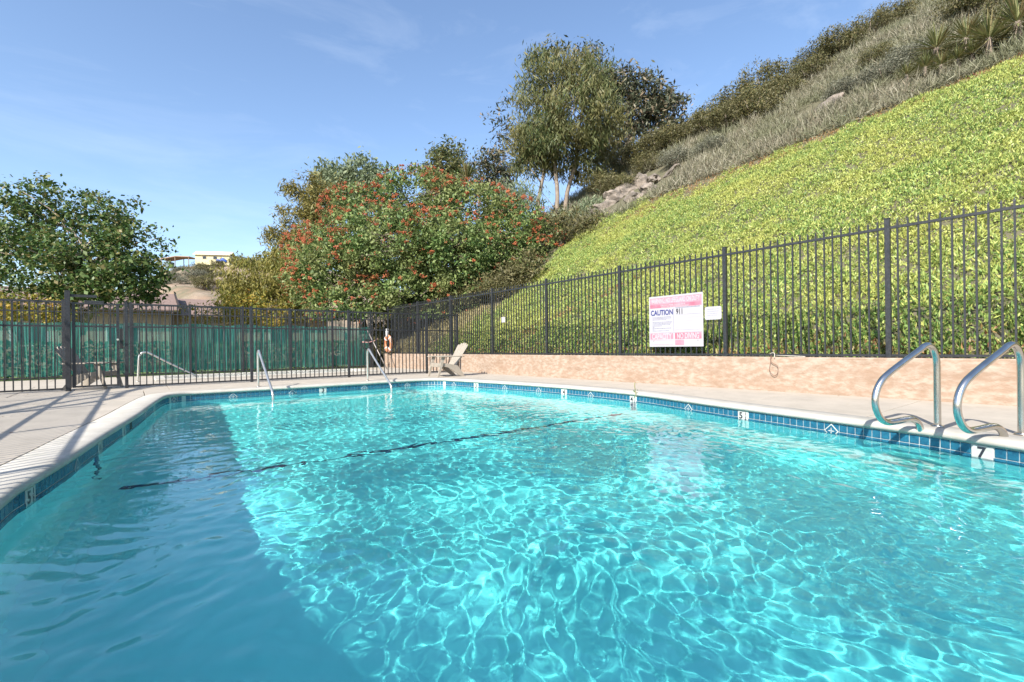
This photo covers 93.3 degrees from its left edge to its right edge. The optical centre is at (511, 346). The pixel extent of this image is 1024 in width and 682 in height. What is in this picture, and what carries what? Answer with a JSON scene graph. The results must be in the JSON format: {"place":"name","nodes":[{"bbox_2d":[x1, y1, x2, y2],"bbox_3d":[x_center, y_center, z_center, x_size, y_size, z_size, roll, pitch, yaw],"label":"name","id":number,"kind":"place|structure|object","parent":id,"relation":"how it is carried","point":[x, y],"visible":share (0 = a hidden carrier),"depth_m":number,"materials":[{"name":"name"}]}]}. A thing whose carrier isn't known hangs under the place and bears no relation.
{"place":"outdoors","nodes":[
{"label":"outdoors","id":0,"kind":"place"},
{"bbox_2d":[0,367,373,381],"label":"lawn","id":1,"kind":"structure","parent":0,"point":[182,373],"depth_m":17.80,"materials":[{"name":"plant"}]},
{"bbox_2d":[0,287,79,322],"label":"golden shrub","id":2,"kind":"object","parent":1,"relation":"on","point":[8,307],"visible":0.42,"depth_m":18.84,"materials":[{"name":"yellow plant"}]},
{"bbox_2d":[0,170,189,322],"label":"broadleaf tree","id":3,"kind":"object","parent":1,"relation":"on","point":[51,253],"visible":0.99,"depth_m":19.78,"materials":[{"name":"green plant"}]},
{"bbox_2d":[1,366,343,379],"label":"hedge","id":4,"kind":"object","parent":1,"relation":"on","point":[183,371],"depth_m":17.83,"materials":[{"name":"green plant"}]},
{"bbox_2d":[174,287,292,326],"bbox_3d":[-14.834,-0.972,25.989,6.535,4.583,2.855,-1,0,10],"label":"golden shrub","id":5,"kind":"object","parent":1,"relation":"on","point":[244,298],"visible":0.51,"depth_m":25.76,"materials":[{"name":"green plant"}]},
{"bbox_2d":[202,240,329,326],"bbox_3d":[-14.349,-2.554,28.773,6.796,7.834,6.524,-1,0,-38],"label":"pepper tree","id":6,"kind":"object","parent":1,"relation":"on","point":[260,285],"visible":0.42,"depth_m":27.94,"materials":[{"name":"green plant"}]},
{"bbox_2d":[364,332,396,366],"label":"scrub bush","id":7,"kind":"object","parent":1,"relation":"on","point":[378,346],"visible":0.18,"depth_m":21.92,"materials":[{"name":"green plant"}]},
{"bbox_2d":[147,265,407,328],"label":"hill","id":8,"kind":"structure","parent":0,"point":[184,291],"depth_m":108.73,"materials":[{"name":"soil"}]},
{"bbox_2d":[160,256,194,269],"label":"carport","id":9,"kind":"object","parent":8,"relation":"on","point":[174,258],"visible":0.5,"depth_m":150.37,"materials":[{"name":"brown"}]},
{"bbox_2d":[170,275,191,283],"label":"scrub bush","id":10,"kind":"object","parent":8,"relation":"on","point":[183,279],"visible":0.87,"depth_m":119.89,"materials":[{"name":"green plant"}]},
{"bbox_2d":[179,268,208,278],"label":"scrub bush","id":11,"kind":"object","parent":8,"relation":"on","point":[196,273],"visible":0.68,"depth_m":122.67,"materials":[{"name":"green plant"}]},
{"bbox_2d":[184,260,216,272],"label":"scrub bush","id":12,"kind":"object","parent":8,"relation":"on","point":[203,266],"visible":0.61,"depth_m":128.03,"materials":[{"name":"green plant"}]},
{"bbox_2d":[186,274,217,289],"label":"scrub bush","id":13,"kind":"object","parent":8,"relation":"on","point":[198,280],"visible":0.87,"depth_m":111.58,"materials":[{"name":"green plant"}]},
{"bbox_2d":[193,251,234,265],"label":"yellow building","id":14,"kind":"structure","parent":8,"relation":"on","point":[204,257],"depth_m":150.01,"materials":[{"name":"paint"}]},
{"bbox_2d":[209,260,226,266],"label":"scrub bush","id":15,"kind":"object","parent":8,"relation":"on","point":[216,262],"visible":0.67,"depth_m":144.61,"materials":[{"name":"green plant"}]},
{"bbox_2d":[0,0,903,293],"label":"sky","id":16,"kind":"structure","parent":0,"point":[199,110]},
{"bbox_2d":[0,367,1023,465],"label":"pool deck","id":17,"kind":"structure","parent":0,"point":[32,420],"depth_m":7.17,"materials":[{"name":"concrete"}]},
{"bbox_2d":[0,299,62,392],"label":"side fence","id":18,"kind":"object","parent":17,"relation":"on","point":[29,326],"visible":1,"depth_m":9.62,"materials":[{"name":"metal"}]},
{"bbox_2d":[56,346,123,389],"bbox_3d":[-9.277,0.442,10.581,1.000,0.942,0.799,-1,0,-14],"label":"adirondack chair","id":19,"kind":"object","parent":17,"relation":"on","point":[60,352],"visible":0.71,"depth_m":10.39,"materials":[{"name":"beige plastic"}]},
{"bbox_2d":[64,290,122,390],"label":"pool gate","id":20,"kind":"structure","parent":17,"relation":"on","point":[67,295],"depth_m":10.09,"materials":[{"name":"metal"}]},
{"bbox_2d":[136,351,198,381],"bbox_3d":[-9.332,0.515,13.122,1.426,0.799,0.087,-1,0,-44],"label":"spa handrail","id":21,"kind":"object","parent":17,"relation":"on","point":[141,353],"visible":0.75,"depth_m":12.87,"materials":[{"name":"metal"}]},
{"bbox_2d":[256,350,273,399],"bbox_3d":[-5.094,0.820,9.962,0.087,1.524,1.470,-1,0,-38],"label":"entry handrail","id":22,"kind":"object","parent":17,"relation":"attached to","point":[265,370],"visible":0.85,"depth_m":10.14,"materials":[{"name":"metal"}]},
{"bbox_2d":[154,368,377,381],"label":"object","id":23,"kind":"structure","parent":17,"relation":"in","point":[187,377],"depth_m":15.17,"materials":[{"name":"concrete"}]},
{"bbox_2d":[124,301,458,387],"bbox_3d":[-5.094,-0.085,13.162,8.534,1.894,0.067,-1,0,-38],"label":"pool fence","id":24,"kind":"object","parent":17,"relation":"on","point":[251,328],"visible":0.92,"depth_m":12.54,"materials":[{"name":"metal"}]},
{"bbox_2d":[384,329,392,352],"bbox_3d":[-5.162,-0.250,20.117,0.180,0.995,0.750,-1,0,-38],"label":"life ring","id":25,"kind":"object","parent":24,"relation":"hanging from","point":[389,339],"visible":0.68,"depth_m":20.02,"materials":[{"name":"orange plastic"}]},
{"bbox_2d":[366,348,392,391],"bbox_3d":[-3.166,0.797,11.473,0.087,1.524,1.470,-1,0,-38],"label":"entry handrail","id":26,"kind":"object","parent":17,"relation":"attached to","point":[380,368],"visible":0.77,"depth_m":11.68,"materials":[{"name":"metal"}]},
{"bbox_2d":[427,343,467,376],"bbox_3d":[-1.774,0.351,13.550,1.000,0.942,0.799,-1,0,-33],"label":"adirondack chair","id":27,"kind":"object","parent":17,"relation":"on","point":[451,366],"visible":0.98,"depth_m":13.51,"materials":[{"name":"beige plastic"}]},
{"bbox_2d":[374,13,1023,360],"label":"hillside","id":28,"kind":"structure","parent":0,"point":[662,170],"depth_m":11.97,"materials":[{"name":"plant"}]},
{"bbox_2d":[363,316,401,339],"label":"scrub bush","id":29,"kind":"object","parent":28,"relation":"on","point":[385,325],"visible":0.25,"depth_m":23.15,"materials":[{"name":"green plant"}]},
{"bbox_2d":[389,312,422,331],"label":"scrub bush","id":30,"kind":"object","parent":28,"relation":"on","point":[406,323],"visible":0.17,"depth_m":22.19,"materials":[{"name":"green plant"}]},
{"bbox_2d":[272,158,570,327],"bbox_3d":[-4.667,-4.990,24.108,12.591,8.639,12.005,-1,0,-38],"label":"toyon bush","id":31,"kind":"object","parent":28,"relation":"on","point":[427,249],"visible":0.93,"depth_m":21.86,"materials":[{"name":"green plant"}]},
{"bbox_2d":[407,301,436,323],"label":"scrub bush","id":32,"kind":"object","parent":28,"relation":"on","point":[424,312],"visible":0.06,"depth_m":21.74,"materials":[{"name":"green plant"}]},
{"bbox_2d":[410,134,479,214],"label":"round tree","id":33,"kind":"object","parent":28,"relation":"on","point":[448,158],"visible":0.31,"depth_m":44.97,"materials":[{"name":"green plant"}]},
{"bbox_2d":[423,286,469,312],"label":"scrub bush","id":34,"kind":"object","parent":28,"relation":"on","point":[446,293],"visible":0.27,"depth_m":21.02,"materials":[{"name":"green plant"}]},
{"bbox_2d":[394,301,504,353],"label":"dry grass","id":35,"kind":"structure","parent":28,"relation":"on","point":[446,328],"depth_m":19.93,"materials":[{"name":"plant"}]},
{"bbox_2d":[454,157,479,201],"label":"yucca","id":36,"kind":"object","parent":28,"relation":"on","point":[468,172],"visible":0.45,"depth_m":25.79,"materials":[{"name":"green plant"}]},
{"bbox_2d":[453,283,490,306],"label":"scrub bush","id":37,"kind":"object","parent":28,"relation":"on","point":[462,291],"visible":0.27,"depth_m":20.59,"materials":[{"name":"green plant"}]},
{"bbox_2d":[455,141,519,221],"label":"tree","id":38,"kind":"object","parent":28,"relation":"on","point":[495,174],"visible":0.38,"depth_m":43.24,"materials":[{"name":"green plant"}]},
{"bbox_2d":[476,273,524,301],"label":"scrub bush","id":39,"kind":"object","parent":28,"relation":"on","point":[491,285],"visible":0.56,"depth_m":19.67,"materials":[{"name":"green plant"}]},
{"bbox_2d":[459,243,553,296],"bbox_3d":[-0.198,-3.123,20.419,4.136,2.597,3.054,-1,0,13],"label":"dark scrub","id":40,"kind":"object","parent":28,"relation":"on","point":[517,272],"visible":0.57,"depth_m":20.04,"materials":[{"name":"green plant"}]},
{"bbox_2d":[489,171,605,225],"bbox_3d":[2.551,-8.255,27.750,8.442,3.638,3.844,-1,0,5],"label":"grey acacia","id":41,"kind":"object","parent":28,"relation":"on","point":[532,194],"visible":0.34,"depth_m":27.49,"materials":[{"name":"green plant"}]},
{"bbox_2d":[479,33,621,218],"bbox_3d":[3.112,-16.109,38.668,11.540,17.979,5.409,-1,0,-8],"label":"dark gum tree","id":42,"kind":"object","parent":28,"relation":"on","point":[500,135],"visible":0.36,"depth_m":38.62,"materials":[{"name":"green plant"}]},
{"bbox_2d":[496,35,637,214],"bbox_3d":[3.469,-13.401,29.662,8.909,11.949,6.193,-1,0,-1],"label":"tall eucalyptus","id":43,"kind":"object","parent":28,"relation":"on","point":[538,138],"visible":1,"depth_m":29.27,"materials":[{"name":"green plant"}]},
{"bbox_2d":[535,203,612,247],"bbox_3d":[2.953,-4.677,24.105,4.271,4.997,4.161,-1,0,-38],"label":"dark scrub","id":44,"kind":"object","parent":28,"relation":"on","point":[586,222],"visible":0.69,"depth_m":23.40,"materials":[{"name":"green plant"}]},
{"bbox_2d":[582,165,622,194],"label":"scrub bush","id":45,"kind":"object","parent":28,"relation":"on","point":[595,185],"visible":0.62,"depth_m":29.27,"materials":[{"name":"green plant"}]},
{"bbox_2d":[589,199,618,213],"bbox_3d":[5.211,-7.838,27.129,1.786,0.842,0.807,-10,0,9],"label":"rock","id":46,"kind":"object","parent":28,"relation":"on","point":[607,203],"visible":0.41,"depth_m":26.81,"materials":[{"name":"stone"}]},
{"bbox_2d":[591,161,629,178],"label":"scrub bush","id":47,"kind":"object","parent":28,"relation":"on","point":[618,168],"visible":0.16,"depth_m":32.75,"materials":[{"name":"green plant"}]},
{"bbox_2d":[603,188,624,200],"bbox_3d":[5.960,-8.458,27.757,1.168,1.171,1.748,-1,0,38],"label":"rock","id":48,"kind":"object","parent":28,"relation":"on","point":[616,194],"visible":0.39,"depth_m":27.18,"materials":[{"name":"stone"}]},
{"bbox_2d":[599,171,639,194],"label":"scrub bush","id":49,"kind":"object","parent":28,"relation":"on","point":[623,179],"visible":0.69,"depth_m":27.97,"materials":[{"name":"green plant"}]},
{"bbox_2d":[615,182,636,194],"bbox_3d":[6.623,-8.901,27.885,1.607,1.355,0.918,-16,-29,3],"label":"rock","id":50,"kind":"object","parent":28,"relation":"on","point":[628,189],"visible":0.32,"depth_m":27.55,"materials":[{"name":"stone"}]},
{"bbox_2d":[606,143,648,170],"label":"scrub bush","id":51,"kind":"object","parent":28,"relation":"on","point":[623,162],"visible":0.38,"depth_m":33.64,"materials":[{"name":"green plant"}]},
{"bbox_2d":[623,190,643,202],"bbox_3d":[6.279,-7.563,24.760,0.867,0.846,1.088,20,-8,-27],"label":"rock","id":52,"kind":"object","parent":28,"relation":"on","point":[633,194],"visible":0.44,"depth_m":24.53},
{"bbox_2d":[579,58,697,178],"bbox_3d":[9.644,-17.580,37.116,9.181,9.111,6.744,-1,0,-21],"label":"dark gum tree","id":53,"kind":"object","parent":28,"relation":"on","point":[655,107],"visible":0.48,"depth_m":35.84,"materials":[{"name":"green plant"}]},
{"bbox_2d":[620,137,657,162],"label":"scrub bush","id":54,"kind":"object","parent":28,"relation":"on","point":[630,149],"visible":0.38,"depth_m":33.32,"materials":[{"name":"green plant"}]},
{"bbox_2d":[631,172,648,187],"bbox_3d":[7.303,-9.308,27.845,1.548,1.444,0.807,-12,2,22],"label":"rock","id":55,"kind":"object","parent":28,"relation":"on","point":[638,183],"visible":0.28,"depth_m":27.48,"materials":[{"name":"stone"}]},
{"bbox_2d":[627,148,664,173],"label":"scrub bush","id":56,"kind":"object","parent":28,"relation":"on","point":[639,162],"visible":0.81,"depth_m":29.40,"materials":[{"name":"green plant"}]},
{"bbox_2d":[638,182,656,192],"bbox_3d":[7.189,-8.149,25.237,0.976,0.848,1.361,-1,0,37],"label":"rock","id":57,"kind":"object","parent":28,"relation":"on","point":[643,188],"visible":0.47,"depth_m":24.86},
{"bbox_2d":[633,126,672,155],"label":"scrub bush","id":58,"kind":"object","parent":28,"relation":"on","point":[646,141],"visible":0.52,"depth_m":32.19,"materials":[{"name":"green plant"}]},
{"bbox_2d":[646,173,659,182],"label":"rock","id":59,"kind":"object","parent":28,"relation":"on","point":[650,178],"visible":0.52,"depth_m":26.33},
{"bbox_2d":[662,163,680,177],"bbox_3d":[8.684,-9.432,26.551,0.759,0.484,2.176,-27,-5,-17],"label":"rock","id":60,"kind":"object","parent":28,"relation":"on","point":[669,171],"visible":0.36,"depth_m":26.00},
{"bbox_2d":[654,144,691,167],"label":"scrub bush","id":61,"kind":"object","parent":28,"relation":"on","point":[678,153],"visible":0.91,"depth_m":27.16,"materials":[{"name":"green plant"}]},
{"bbox_2d":[653,119,695,146],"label":"scrub bush","id":62,"kind":"object","parent":28,"relation":"on","point":[667,134],"visible":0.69,"depth_m":31.50,"materials":[{"name":"green plant"}]},
{"bbox_2d":[671,119,709,142],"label":"scrub bush","id":63,"kind":"object","parent":28,"relation":"on","point":[689,129],"visible":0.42,"depth_m":31.19,"materials":[{"name":"green plant"}]},
{"bbox_2d":[683,100,726,134],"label":"scrub bush","id":64,"kind":"object","parent":28,"relation":"on","point":[696,119],"visible":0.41,"depth_m":29.48,"materials":[{"name":"green plant"}]},
{"bbox_2d":[688,132,727,157],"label":"scrub bush","id":65,"kind":"object","parent":28,"relation":"on","point":[709,141],"visible":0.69,"depth_m":25.54,"materials":[{"name":"green plant"}]},
{"bbox_2d":[424,52,1023,358],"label":"ice plant","id":66,"kind":"object","parent":28,"relation":"on","point":[743,179],"visible":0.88,"depth_m":12.44,"materials":[{"name":"green plant"}]},
{"bbox_2d":[697,93,753,130],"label":"scrub bush","id":67,"kind":"object","parent":28,"relation":"on","point":[721,117],"visible":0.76,"depth_m":27.75,"materials":[{"name":"green plant"}]},
{"bbox_2d":[708,74,778,109],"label":"scrub bush","id":68,"kind":"object","parent":28,"relation":"on","point":[722,97],"visible":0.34,"depth_m":31.49,"materials":[{"name":"green plant"}]},
{"bbox_2d":[722,79,786,124],"bbox_3d":[13.776,-13.927,27.772,3.568,2.363,3.230,-1,0,28],"label":"scrub bush","id":69,"kind":"object","parent":28,"relation":"on","point":[761,104],"visible":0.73,"depth_m":27.12,"materials":[{"name":"green plant"}]},
{"bbox_2d":[736,55,797,94],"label":"scrub bush","id":70,"kind":"object","parent":28,"relation":"on","point":[769,68],"visible":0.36,"depth_m":34.87,"materials":[{"name":"green plant"}]},
{"bbox_2d":[523,0,1023,234],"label":"grey brush","id":71,"kind":"object","parent":28,"relation":"on","point":[916,23],"visible":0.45,"depth_m":22.94,"materials":[{"name":"plant"}]},
{"bbox_2d":[758,68,812,100],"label":"scrub bush","id":72,"kind":"object","parent":28,"relation":"on","point":[785,86],"visible":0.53,"depth_m":30.53,"materials":[{"name":"green plant"}]},
{"bbox_2d":[786,51,836,80],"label":"scrub bush","id":73,"kind":"object","parent":28,"relation":"on","point":[804,69],"visible":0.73,"depth_m":31.34,"materials":[{"name":"green plant"}]},
{"bbox_2d":[786,33,851,71],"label":"scrub bush","id":74,"kind":"object","parent":28,"relation":"on","point":[808,52],"visible":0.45,"depth_m":34.57,"materials":[{"name":"green plant"}]},
{"bbox_2d":[819,92,843,104],"bbox_3d":[15.989,-12.149,24.248,0.612,0.904,1.821,28,-3,-6],"label":"rock","id":75,"kind":"object","parent":28,"relation":"on","point":[834,96],"visible":0.21,"depth_m":23.69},
{"bbox_2d":[818,73,859,101],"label":"scrub bush","id":76,"kind":"object","parent":28,"relation":"on","point":[839,84],"visible":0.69,"depth_m":24.04,"materials":[{"name":"green plant"}]},
{"bbox_2d":[812,15,872,57],"bbox_3d":[22.567,-21.177,33.696,4.507,2.334,3.866,-1,0,-8],"label":"scrub bush","id":77,"kind":"object","parent":28,"relation":"on","point":[852,36],"visible":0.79,"depth_m":32.83,"materials":[{"name":"green plant"}]},
{"bbox_2d":[852,39,896,69],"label":"scrub bush","id":78,"kind":"object","parent":28,"relation":"on","point":[874,54],"visible":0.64,"depth_m":25.57,"materials":[{"name":"green plant"}]},
{"bbox_2d":[848,4,901,38],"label":"scrub bush","id":79,"kind":"object","parent":28,"relation":"on","point":[884,15],"visible":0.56,"depth_m":33.30,"materials":[{"name":"green plant"}]},
{"bbox_2d":[850,53,917,90],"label":"scrub bush","id":80,"kind":"object","parent":28,"relation":"on","point":[877,71],"visible":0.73,"depth_m":22.10,"materials":[{"name":"green plant"}]},
{"bbox_2d":[866,0,922,25],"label":"scrub bush","id":81,"kind":"object","parent":28,"relation":"on","point":[899,7],"visible":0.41,"depth_m":33.19,"materials":[{"name":"green plant"}]},
{"bbox_2d":[882,34,933,69],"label":"scrub bush","id":82,"kind":"object","parent":28,"relation":"on","point":[898,53],"visible":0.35,"depth_m":21.91,"materials":[{"name":"green plant"}]},
{"bbox_2d":[891,61,928,86],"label":"yucca","id":83,"kind":"object","parent":28,"relation":"on","point":[908,71],"visible":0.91,"depth_m":19.69,"materials":[{"name":"green plant"}]},
{"bbox_2d":[907,50,938,78],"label":"yucca","id":84,"kind":"object","parent":28,"relation":"on","point":[922,62],"visible":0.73,"depth_m":19.42,"materials":[{"name":"green plant"}]},
{"bbox_2d":[906,19,963,64],"bbox_3d":[17.588,-12.464,20.010,2.204,1.942,2.342,-1,0,35],"label":"yucca","id":85,"kind":"object","parent":28,"relation":"on","point":[936,41],"visible":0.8,"depth_m":19.90,"materials":[{"name":"green plant"}]},
{"bbox_2d":[921,46,963,75],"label":"yucca","id":86,"kind":"object","parent":28,"relation":"on","point":[938,59],"visible":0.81,"depth_m":18.72,"materials":[{"name":"green plant"}]},
{"bbox_2d":[926,0,983,22],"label":"scrub bush","id":87,"kind":"object","parent":28,"relation":"on","point":[952,7],"visible":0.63,"depth_m":24.12,"materials":[{"name":"green plant"}]},
{"bbox_2d":[940,41,975,69],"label":"yucca","id":88,"kind":"object","parent":28,"relation":"on","point":[957,57],"visible":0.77,"depth_m":18.28,"materials":[{"name":"green plant"}]},
{"bbox_2d":[940,6,992,55],"bbox_3d":[18.000,-12.378,19.182,2.070,1.865,2.158,-1,0,-21],"label":"yucca","id":89,"kind":"object","parent":28,"relation":"on","point":[965,26],"visible":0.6,"depth_m":19.11,"materials":[{"name":"green plant"}]},
{"bbox_2d":[948,36,993,64],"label":"yucca","id":90,"kind":"object","parent":28,"relation":"on","point":[974,47],"visible":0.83,"depth_m":17.97,"materials":[{"name":"green plant"}]},
{"bbox_2d":[955,0,1004,16],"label":"scrub bush","id":91,"kind":"object","parent":28,"relation":"on","point":[977,3],"visible":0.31,"depth_m":23.19,"materials":[{"name":"green plant"}]},
{"bbox_2d":[947,7,1023,58],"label":"yucca","id":92,"kind":"object","parent":28,"relation":"on","point":[990,32],"visible":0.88,"depth_m":17.66,"materials":[{"name":"green plant"}]},
{"bbox_2d":[976,0,1023,50],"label":"yucca","id":93,"kind":"object","parent":28,"relation":"on","point":[1013,6],"visible":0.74,"depth_m":17.43,"materials":[{"name":"green plant"}]},
{"bbox_2d":[976,0,1023,25],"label":"scrub bush","id":94,"kind":"object","parent":28,"relation":"on","point":[990,6],"visible":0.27,"depth_m":19.21,"materials":[{"name":"green plant"}]},
{"label":"ground","id":95,"kind":"structure","parent":0,"visible":0},
{"bbox_2d":[0,286,325,326],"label":"brown roof house","id":96,"kind":"structure","parent":95,"relation":"on","point":[172,299],"depth_m":33.43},
{"bbox_2d":[0,299,378,379],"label":"back fence","id":97,"kind":"object","parent":95,"relation":"on","point":[59,342],"visible":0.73,"depth_m":16.34,"materials":[{"name":"green fabric"}]},
{"bbox_2d":[248,166,349,326],"bbox_3d":[-14.216,-5.590,33.082,7.498,13.877,5.451,-1,0,-11],"label":"olive conifer","id":98,"kind":"object","parent":95,"relation":"on","point":[309,196],"visible":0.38,"depth_m":32.35,"materials":[{"name":"plant"}]},
{"bbox_2d":[304,145,398,326],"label":"grey eucalyptus","id":99,"kind":"object","parent":95,"relation":"on","point":[367,172],"visible":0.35,"depth_m":44.76,"materials":[{"name":"green plant"}]},
{"bbox_2d":[0,378,1023,526],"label":"pool basin","id":100,"kind":"object","parent":95,"relation":"in","point":[26,479],"visible":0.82,"depth_m":5.18,"materials":[{"name":"concrete"}]},
{"bbox_2d":[0,385,1023,681],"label":"pool water","id":101,"kind":"structure","parent":100,"relation":"in","point":[436,533],"depth_m":2.31,"materials":[{"name":"teal liquid"}]},
{"bbox_2d":[871,342,944,431],"bbox_3d":[3.630,0.377,4.431,0.860,0.836,0.100,-1,0,-16],"label":"ladder rail","id":102,"kind":"object","parent":100,"relation":"on","point":[891,371],"visible":1,"depth_m":4.43,"materials":[{"name":"silver metal"}]},
{"bbox_2d":[953,341,1023,436],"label":"ladder rail","id":103,"kind":"object","parent":100,"relation":"on","point":[973,374],"visible":0.97,"depth_m":3.97,"materials":[{"name":"silver metal"}]},
{"bbox_2d":[385,354,1016,405],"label":"retaining wall","id":104,"kind":"structure","parent":95,"relation":"on","point":[995,383],"depth_m":8.12,"materials":[{"name":"paint"}]},
{"bbox_2d":[386,197,1023,358],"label":"hillside fence","id":105,"kind":"object","parent":104,"relation":"on","point":[887,227],"visible":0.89,"depth_m":8.67,"materials":[{"name":"metal"}]},
{"bbox_2d":[649,292,703,346],"bbox_3d":[3.265,-0.525,9.681,0.013,1.040,1.220,-1,0,-38],"label":"pool rules sign","id":106,"kind":"object","parent":105,"relation":"attached to","point":[676,320],"visible":1,"depth_m":9.65,"materials":[{"name":"white"}]},
{"bbox_2d":[705,306,721,319],"bbox_3d":[3.765,-0.634,9.044,0.008,0.245,0.330,-1,0,-38],"label":"notice","id":107,"kind":"object","parent":105,"relation":"attached to","point":[713,312],"visible":1,"depth_m":9.04,"materials":[{"name":"grey"}]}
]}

